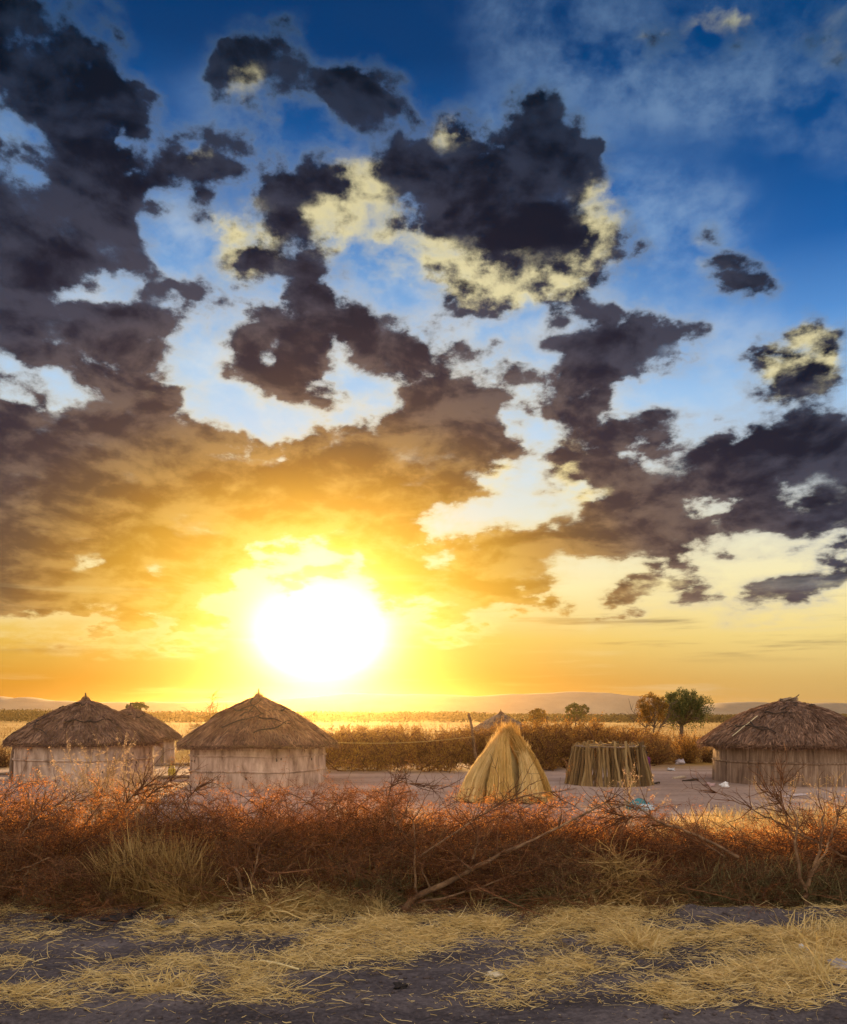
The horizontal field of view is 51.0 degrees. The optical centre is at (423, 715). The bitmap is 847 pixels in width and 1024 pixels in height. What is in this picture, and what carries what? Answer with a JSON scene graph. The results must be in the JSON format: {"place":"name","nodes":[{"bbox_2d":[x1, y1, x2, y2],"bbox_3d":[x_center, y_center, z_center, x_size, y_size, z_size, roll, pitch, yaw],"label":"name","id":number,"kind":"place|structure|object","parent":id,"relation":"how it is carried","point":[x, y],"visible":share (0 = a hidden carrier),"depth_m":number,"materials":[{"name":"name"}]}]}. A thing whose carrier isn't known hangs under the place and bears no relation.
{"place":"outdoors","nodes":[
{"label":"outdoors","id":0,"kind":"place"},
{"bbox_2d":[168,766,175,775],"bbox_3d":[-8.186,1.823,28.866,0.240,0.355,0.150,0,0,-17],"label":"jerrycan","id":1,"kind":"object","parent":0,"point":[169,771],"visible":0.64,"depth_m":28.80,"materials":[{"name":"yellow plastic"}]},
{"bbox_2d":[0,722,717,766],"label":"savanna grass","id":2,"kind":"structure","parent":0,"point":[188,759],"depth_m":115.11,"materials":[{"name":"plant"}]},
{"bbox_2d":[3,838,840,904],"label":"dry bush","id":3,"kind":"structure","parent":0,"point":[480,878],"depth_m":9.37,"materials":[{"name":"brown plant"}]},
{"bbox_2d":[0,719,846,1023],"bbox_3d":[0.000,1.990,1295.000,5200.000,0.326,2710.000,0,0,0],"label":"ground","id":4,"kind":"structure","parent":0,"point":[588,1009],"depth_m":7.21,"materials":[{"name":"brown soil"}]},
{"bbox_2d":[0,747,10,767],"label":"bush","id":5,"kind":"object","parent":4,"relation":"on","point":[3,763],"visible":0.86,"depth_m":33.94,"materials":[{"name":"brown plant"}]},
{"bbox_2d":[0,848,33,903],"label":"grass tuft","id":6,"kind":"object","parent":4,"relation":"on","point":[12,886],"visible":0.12,"depth_m":9.44,"materials":[{"name":"brown plant"}]},
{"bbox_2d":[0,826,61,903],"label":"bare branch","id":7,"kind":"object","parent":4,"relation":"on","point":[26,867],"visible":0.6,"depth_m":9.23,"materials":[{"name":"brown plant"}]},
{"bbox_2d":[48,915,71,922],"bbox_3d":[-3.555,2.002,8.656,0.238,0.099,0.154,0,0,0],"label":"stone","id":8,"kind":"object","parent":4,"relation":"on","point":[61,920],"visible":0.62,"depth_m":8.64,"materials":[{"name":"grey stone"}]},
{"bbox_2d":[0,693,164,784],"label":"hut","id":9,"kind":"object","parent":4,"relation":"on","point":[83,719],"visible":0.91,"depth_m":26.16,"materials":[{"name":"plant"}]},
{"bbox_2d":[24,731,194,828],"bbox_3d":[-5.278,1.164,14.361,2.450,1.868,1.941,0,0,27],"label":"weed","id":10,"kind":"object","parent":4,"relation":"on","point":[111,782],"visible":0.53,"depth_m":14.38,"materials":[{"name":"brown plant"}]},
{"bbox_2d":[100,913,135,921],"bbox_3d":[-2.966,1.976,8.648,0.380,0.121,0.153,0,0,0],"label":"stone","id":11,"kind":"object","parent":4,"relation":"on","point":[129,916],"visible":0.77,"depth_m":8.61,"materials":[{"name":"grey stone"}]},
{"bbox_2d":[103,757,165,815],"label":"weed","id":12,"kind":"object","parent":4,"relation":"on","point":[139,786],"visible":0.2,"depth_m":17.19,"materials":[{"name":"brown plant"}]},
{"bbox_2d":[128,907,142,914],"bbox_3d":[-2.908,1.980,8.940,0.174,0.103,0.110,0,0,0],"label":"stone","id":13,"kind":"object","parent":4,"relation":"on","point":[136,911],"visible":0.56,"depth_m":8.91,"materials":[{"name":"grey stone"}]},
{"bbox_2d":[125,701,148,709],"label":"tree","id":14,"kind":"object","parent":4,"relation":"on","point":[140,705],"visible":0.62,"depth_m":74.96,"materials":[{"name":"green plant"}]},
{"bbox_2d":[76,814,220,911],"bbox_3d":[-2.858,1.508,9.322,1.604,1.009,1.412,0,0,0],"label":"grass tuft","id":15,"kind":"object","parent":4,"relation":"on","point":[137,885],"visible":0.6,"depth_m":9.17,"materials":[{"name":"beige plant"}]},
{"bbox_2d":[120,702,182,763],"bbox_3d":[-12.297,0.758,37.245,4.404,2.584,4.313,0,0,0],"label":"hut","id":16,"kind":"object","parent":4,"relation":"on","point":[169,736],"visible":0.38,"depth_m":36.63,"materials":[{"name":"plant"}]},
{"bbox_2d":[155,918,178,928],"bbox_3d":[-2.398,1.957,8.284,0.247,0.122,0.123,0,0,0],"label":"stone","id":17,"kind":"object","parent":4,"relation":"on","point":[167,922],"visible":0.78,"depth_m":8.26,"materials":[{"name":"grey stone"}]},
{"bbox_2d":[150,775,189,779],"bbox_3d":[-8.237,1.953,27.722,2.627,0.146,0.158,0,0,-13],"label":"log","id":18,"kind":"object","parent":4,"relation":"on","point":[185,776],"visible":0.17,"depth_m":27.83,"materials":[{"name":"brown wood"}]},
{"bbox_2d":[154,763,189,765],"bbox_3d":[-10.150,1.954,34.999,1.923,0.149,0.153,0,0,-10],"label":"log","id":19,"kind":"object","parent":4,"relation":"on","point":[168,764],"visible":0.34,"depth_m":34.99,"materials":[{"name":"brown wood"}]},
{"bbox_2d":[135,961,210,997],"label":"grass tuft","id":20,"kind":"object","parent":4,"relation":"on","point":[176,982],"visible":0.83,"depth_m":6.46,"materials":[{"name":"plant"}]},
{"bbox_2d":[126,842,243,914],"bbox_3d":[-2.477,1.660,9.293,1.275,0.723,1.438,0,0,0],"label":"grass tuft","id":21,"kind":"object","parent":4,"relation":"on","point":[189,897],"visible":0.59,"depth_m":9.10,"materials":[{"name":"beige plant"}]},
{"bbox_2d":[182,689,226,729],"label":"bare tree","id":22,"kind":"object","parent":4,"relation":"on","point":[205,717],"visible":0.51,"depth_m":59.56,"materials":[{"name":"plant"}]},
{"bbox_2d":[175,689,339,788],"bbox_3d":[-4.853,0.633,26.083,4.856,2.834,4.868,0,0,0],"label":"hut","id":23,"kind":"object","parent":4,"relation":"on","point":[259,736],"visible":0.96,"depth_m":24.51,"materials":[{"name":"plant"}]},
{"bbox_2d":[215,829,300,911],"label":"bare branch","id":24,"kind":"object","parent":4,"relation":"on","point":[249,889],"visible":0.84,"depth_m":9.08,"materials":[{"name":"brown plant"}]},
{"bbox_2d":[200,868,329,922],"bbox_3d":[-1.585,1.769,8.972,1.302,0.477,0.990,0,0,0],"label":"hay heap","id":25,"kind":"object","parent":4,"relation":"on","point":[266,909],"visible":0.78,"depth_m":8.87,"materials":[{"name":"plant"}]},
{"bbox_2d":[213,858,371,920],"bbox_3d":[-1.312,1.739,9.205,1.857,0.544,1.161,0,0,0],"label":"hay heap","id":26,"kind":"object","parent":4,"relation":"on","point":[306,896],"visible":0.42,"depth_m":9.07,"materials":[{"name":"beige plant"}]},
{"bbox_2d":[297,859,372,899],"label":"grass tuft","id":27,"kind":"object","parent":4,"relation":"on","point":[335,880],"visible":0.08,"depth_m":9.39,"materials":[{"name":"brown plant"}]},
{"bbox_2d":[316,881,401,919],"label":"grass tuft","id":28,"kind":"object","parent":4,"relation":"on","point":[343,907],"visible":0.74,"depth_m":8.97,"materials":[{"name":"beige plant"}]},
{"bbox_2d":[314,851,436,910],"bbox_3d":[-0.516,1.775,9.390,1.672,0.710,1.351,0,0,0],"label":"grass tuft","id":29,"kind":"object","parent":4,"relation":"on","point":[388,893],"visible":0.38,"depth_m":9.25,"materials":[{"name":"beige plant"}]},
{"bbox_2d":[393,981,407,988],"bbox_3d":[-0.171,1.989,6.511,0.111,0.069,0.068,0,0,-8],"label":"stone","id":30,"kind":"object","parent":4,"relation":"on","point":[399,984],"visible":0.99,"depth_m":6.50,"materials":[{"name":"grey stone"}]},
{"bbox_2d":[0,749,846,934],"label":"thorn fence","id":31,"kind":"object","parent":4,"relation":"on","point":[354,836],"visible":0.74,"depth_m":9.71,"materials":[{"name":"brown plant"}]},
{"bbox_2d":[15,775,102,844],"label":"bare branch","id":32,"kind":"object","parent":31,"relation":"attached to","point":[42,810],"visible":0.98,"depth_m":9.64,"materials":[{"name":"brown plant"}]},
{"bbox_2d":[110,744,225,826],"bbox_3d":[-2.944,0.821,10.226,1.308,1.006,1.011,0,0,0],"label":"bare branch","id":33,"kind":"object","parent":31,"relation":"attached to","point":[148,785],"visible":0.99,"depth_m":10.21,"materials":[{"name":"brown plant"}]},
{"bbox_2d":[380,752,464,828],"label":"bare branch","id":34,"kind":"object","parent":31,"relation":"on","point":[414,784],"visible":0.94,"depth_m":9.99,"materials":[{"name":"brown plant"}]},
{"bbox_2d":[572,768,738,867],"bbox_3d":[2.509,1.122,9.722,1.790,1.068,0.866,0,0,21],"label":"bare branch","id":35,"kind":"object","parent":31,"relation":"on","point":[704,841],"visible":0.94,"depth_m":9.66,"materials":[{"name":"brown plant"}]},
{"bbox_2d":[680,744,846,857],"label":"bare branch","id":36,"kind":"object","parent":31,"relation":"on","point":[775,795],"visible":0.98,"depth_m":9.97,"materials":[{"name":"brown plant"}]},
{"bbox_2d":[0,708,846,722],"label":"distant scrub","id":37,"kind":"object","parent":4,"relation":"on","point":[17,715],"visible":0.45,"depth_m":253.10,"materials":[{"name":"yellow plant"}]},
{"bbox_2d":[0,888,846,1023],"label":"straw litter","id":38,"kind":"object","parent":4,"relation":"on","point":[760,962],"visible":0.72,"depth_m":7.36,"materials":[{"name":"yellow plant"}]},
{"bbox_2d":[260,959,298,969],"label":"straw stalk","id":39,"kind":"object","parent":38,"relation":"on","point":[281,964],"visible":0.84,"depth_m":7.02,"materials":[{"name":"beige plant"}]},
{"bbox_2d":[317,716,579,773],"bbox_3d":[-0.395,1.183,32.295,12.713,2.426,5.950,0,0,0],"label":"thorn fence","id":40,"kind":"object","parent":4,"relation":"on","point":[442,753],"visible":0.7,"depth_m":31.71,"materials":[{"name":"brown plant"}]},
{"bbox_2d":[468,713,477,759],"bbox_3d":[1.716,1.016,30.054,0.599,2.179,0.185,0,0,-31],"label":"pole","id":41,"kind":"object","parent":4,"relation":"on","point":[473,740],"visible":0.73,"depth_m":29.98,"materials":[{"name":"brown wood"}]},
{"bbox_2d":[338,737,468,743],"bbox_3d":[-0.554,0.796,27.924,5.984,0.157,0.020,0,0,-43],"label":"rope","id":42,"kind":"object","parent":41,"relation":"attached to","point":[407,742],"visible":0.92,"depth_m":28.02,"materials":[{"name":"fabric"}]},
{"bbox_2d":[459,892,504,912],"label":"grass tuft","id":43,"kind":"object","parent":4,"relation":"on","point":[480,904],"visible":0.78,"depth_m":8.97,"materials":[{"name":"beige plant"}]},
{"bbox_2d":[474,911,509,937],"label":"grass tuft","id":44,"kind":"object","parent":4,"relation":"on","point":[491,923],"visible":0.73,"depth_m":8.20,"materials":[{"name":"plant"}]},
{"bbox_2d":[485,971,503,977],"bbox_3d":[0.540,1.980,6.770,0.145,0.062,0.071,0,0,0],"label":"stone","id":45,"kind":"object","parent":4,"relation":"on","point":[496,974],"visible":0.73,"depth_m":6.76,"materials":[{"name":"beige stone"}]},
{"bbox_2d":[467,709,522,738],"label":"hut","id":46,"kind":"object","parent":4,"relation":"on","point":[491,720],"visible":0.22,"depth_m":49.34,"materials":[{"name":"plant"}]},
{"bbox_2d":[453,718,557,803],"bbox_3d":[1.929,1.097,20.950,2.676,2.170,2.616,0,0,0],"label":"straw stack","id":47,"kind":"object","parent":4,"relation":"on","point":[517,756],"visible":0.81,"depth_m":20.41,"materials":[{"name":"beige plant"}]},
{"bbox_2d":[372,749,660,911],"bbox_3d":[0.990,1.176,9.318,3.098,1.696,1.093,0,0,-14],"label":"bare branch","id":48,"kind":"object","parent":4,"relation":"on","point":[436,887],"visible":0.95,"depth_m":9.15,"materials":[{"name":"brown plant"}]},
{"bbox_2d":[527,708,550,724],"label":"tree","id":49,"kind":"object","parent":4,"relation":"on","point":[536,712],"visible":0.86,"depth_m":149.46,"materials":[{"name":"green plant"}]},
{"bbox_2d":[481,866,604,914],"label":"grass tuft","id":50,"kind":"object","parent":4,"relation":"on","point":[520,904],"visible":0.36,"depth_m":9.07,"materials":[{"name":"beige plant"}]},
{"bbox_2d":[520,869,612,909],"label":"grass tuft","id":51,"kind":"object","parent":4,"relation":"on","point":[596,900],"visible":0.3,"depth_m":9.05,"materials":[{"name":"brown plant"}]},
{"bbox_2d":[562,702,589,725],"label":"tree","id":52,"kind":"object","parent":4,"relation":"on","point":[581,710],"visible":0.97,"depth_m":164.34,"materials":[{"name":"green plant"}]},
{"bbox_2d":[480,708,677,767],"bbox_3d":[6.067,1.070,34.401,9.134,2.691,5.205,0,0,-25],"label":"thorn fence","id":53,"kind":"object","parent":4,"relation":"on","point":[591,733],"visible":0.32,"depth_m":33.83,"materials":[{"name":"brown plant"}]},
{"bbox_2d":[564,740,654,787],"bbox_3d":[5.431,1.403,25.956,2.650,1.384,2.631,0,0,0],"label":"stick pen","id":54,"kind":"object","parent":4,"relation":"on","point":[583,762],"visible":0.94,"depth_m":25.16,"materials":[{"name":"brown wood"}]},
{"bbox_2d":[550,826,695,910],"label":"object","id":55,"kind":"object","parent":4,"relation":"on","point":[624,892],"visible":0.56,"depth_m":9.18,"materials":[{"name":"beige plant"}]},
{"bbox_2d":[582,762,676,830],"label":"weed","id":56,"kind":"object","parent":4,"relation":"on","point":[623,807],"visible":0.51,"depth_m":13.86,"materials":[{"name":"brown plant"}]},
{"bbox_2d":[578,727,683,750],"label":"thorn fence","id":57,"kind":"object","parent":4,"relation":"on","point":[646,734],"visible":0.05,"depth_m":43.06,"materials":[{"name":"plant"}]},
{"bbox_2d":[600,915,675,951],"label":"grass tuft","id":58,"kind":"object","parent":4,"relation":"on","point":[644,937],"visible":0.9,"depth_m":7.81,"materials":[{"name":"plant"}]},
{"bbox_2d":[616,691,682,733],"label":"tree","id":59,"kind":"object","parent":4,"relation":"on","point":[656,706],"visible":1,"depth_m":48.86,"materials":[{"name":"brown plant"}]},
{"bbox_2d":[636,728,685,763],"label":"bush","id":60,"kind":"object","parent":4,"relation":"on","point":[668,745],"visible":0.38,"depth_m":36.10,"materials":[{"name":"brown plant"}]},
{"bbox_2d":[672,776,685,778],"bbox_3d":[8.060,1.971,27.998,0.436,0.121,0.106,0,0,-7],"label":"board scrap","id":61,"kind":"object","parent":4,"relation":"on","point":[678,777],"visible":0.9,"depth_m":27.97,"materials":[{"name":"brown wood"}]},
{"bbox_2d":[675,759,684,764],"bbox_3d":[10.363,1.909,35.889,0.465,0.314,0.247,0,0,0],"label":"plastic bag","id":62,"kind":"object","parent":4,"relation":"on","point":[680,761],"visible":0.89,"depth_m":35.83,"materials":[{"name":"white plastic"}]},
{"bbox_2d":[661,687,714,738],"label":"tree","id":63,"kind":"object","parent":4,"relation":"on","point":[685,706],"visible":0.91,"depth_m":51.57,"materials":[{"name":"green plant"}]},
{"bbox_2d":[666,727,711,763],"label":"bush","id":64,"kind":"object","parent":4,"relation":"on","point":[690,753],"visible":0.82,"depth_m":36.69,"materials":[{"name":"brown plant"}]},
{"bbox_2d":[682,778,698,780],"bbox_3d":[8.097,1.967,26.923,0.511,0.099,0.081,0,0,-8],"label":"wood stick","id":65,"kind":"object","parent":4,"relation":"on","point":[692,779],"visible":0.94,"depth_m":26.90,"materials":[{"name":"brown wood"}]},
{"bbox_2d":[695,747,712,763],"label":"bush","id":66,"kind":"object","parent":4,"relation":"on","point":[708,759],"visible":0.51,"depth_m":37.40,"materials":[{"name":"brown plant"}]},
{"bbox_2d":[703,782,716,786],"bbox_3d":[8.055,1.961,25.009,0.403,0.166,0.253,0,0,-20],"label":"stone","id":67,"kind":"object","parent":4,"relation":"on","point":[710,784],"visible":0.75,"depth_m":24.94,"materials":[{"name":"stone"}]},
{"bbox_2d":[719,781,729,786],"bbox_3d":[8.391,1.952,24.764,0.298,0.214,0.210,0,0,0],"label":"stone","id":68,"kind":"object","parent":4,"relation":"on","point":[725,783],"visible":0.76,"depth_m":24.74,"materials":[{"name":"white stone"}]},
{"bbox_2d":[651,850,822,909],"bbox_3d":[3.284,1.713,9.439,1.822,0.630,1.569,0,0,0],"label":"grass tuft","id":69,"kind":"object","parent":4,"relation":"on","point":[711,899],"visible":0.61,"depth_m":9.24,"materials":[{"name":"brown plant"}]},
{"bbox_2d":[695,695,846,786],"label":"hut","id":70,"kind":"object","parent":4,"relation":"on","point":[811,733],"visible":0.98,"depth_m":25.23,"materials":[{"name":"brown wood"}]},
{"bbox_2d":[746,772,811,821],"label":"weed","id":71,"kind":"object","parent":4,"relation":"on","point":[768,800],"visible":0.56,"depth_m":16.32,"materials":[{"name":"brown plant"}]},
{"bbox_2d":[782,793,805,796],"bbox_3d":[9.094,1.982,21.875,0.711,0.097,0.075,0,0,-8],"label":"plastic sheet","id":72,"kind":"object","parent":4,"relation":"on","point":[800,794],"visible":0.63,"depth_m":21.87,"materials":[{"name":"white plastic"}]},
{"bbox_2d":[748,854,846,909],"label":"grass tuft","id":73,"kind":"object","parent":4,"relation":"on","point":[823,899],"visible":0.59,"depth_m":9.16,"materials":[{"name":"brown plant"}]},
{"bbox_2d":[763,771,846,906],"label":"bare branch","id":74,"kind":"object","parent":4,"relation":"on","point":[796,837],"visible":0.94,"depth_m":9.06,"materials":[{"name":"brown plant"}]},
{"bbox_2d":[771,908,846,952],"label":"grass tuft","id":75,"kind":"object","parent":4,"relation":"on","point":[830,930],"visible":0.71,"depth_m":7.89,"materials":[{"name":"plant"}]},
{"bbox_2d":[780,922,846,995],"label":"grass tuft","id":76,"kind":"object","parent":4,"relation":"on","point":[816,966],"visible":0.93,"depth_m":6.52,"materials":[{"name":"plant"}]},
{"bbox_2d":[800,771,846,823],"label":"weed","id":77,"kind":"object","parent":4,"relation":"on","point":[831,802],"visible":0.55,"depth_m":15.37,"materials":[{"name":"brown plant"}]},
{"bbox_2d":[827,958,846,971],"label":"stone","id":78,"kind":"object","parent":4,"relation":"on","point":[843,963],"visible":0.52,"depth_m":6.82,"materials":[{"name":"grey stone"}]},
{"bbox_2d":[0,692,846,715],"bbox_3d":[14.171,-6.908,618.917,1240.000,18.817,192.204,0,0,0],"label":"hills","id":79,"kind":"structure","parent":0,"point":[594,702],"depth_m":575.72,"materials":[{"name":"yellow"}]},
{"bbox_2d":[0,0,846,703],"label":"sky","id":80,"kind":"structure","parent":0,"point":[440,347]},
{"bbox_2d":[625,798,650,809],"bbox_3d":[4.586,1.903,18.925,0.573,0.291,0.332,0,0,-17],"label":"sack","id":81,"kind":"object","parent":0,"point":[639,800],"visible":0.46,"depth_m":18.84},
{"bbox_2d":[637,804,656,810],"bbox_3d":[4.667,1.945,18.674,0.531,0.164,0.291,0,0,0],"label":"plastic sheet","id":82,"kind":"object","parent":81,"relation":"on","point":[650,807],"visible":0.41,"depth_m":18.59,"materials":[{"name":"white plastic"}]},
{"bbox_2d":[621,802,846,849],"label":"yard grass","id":83,"kind":"structure","parent":0,"point":[719,819],"depth_m":15.88,"materials":[{"name":"plant"}]}
]}

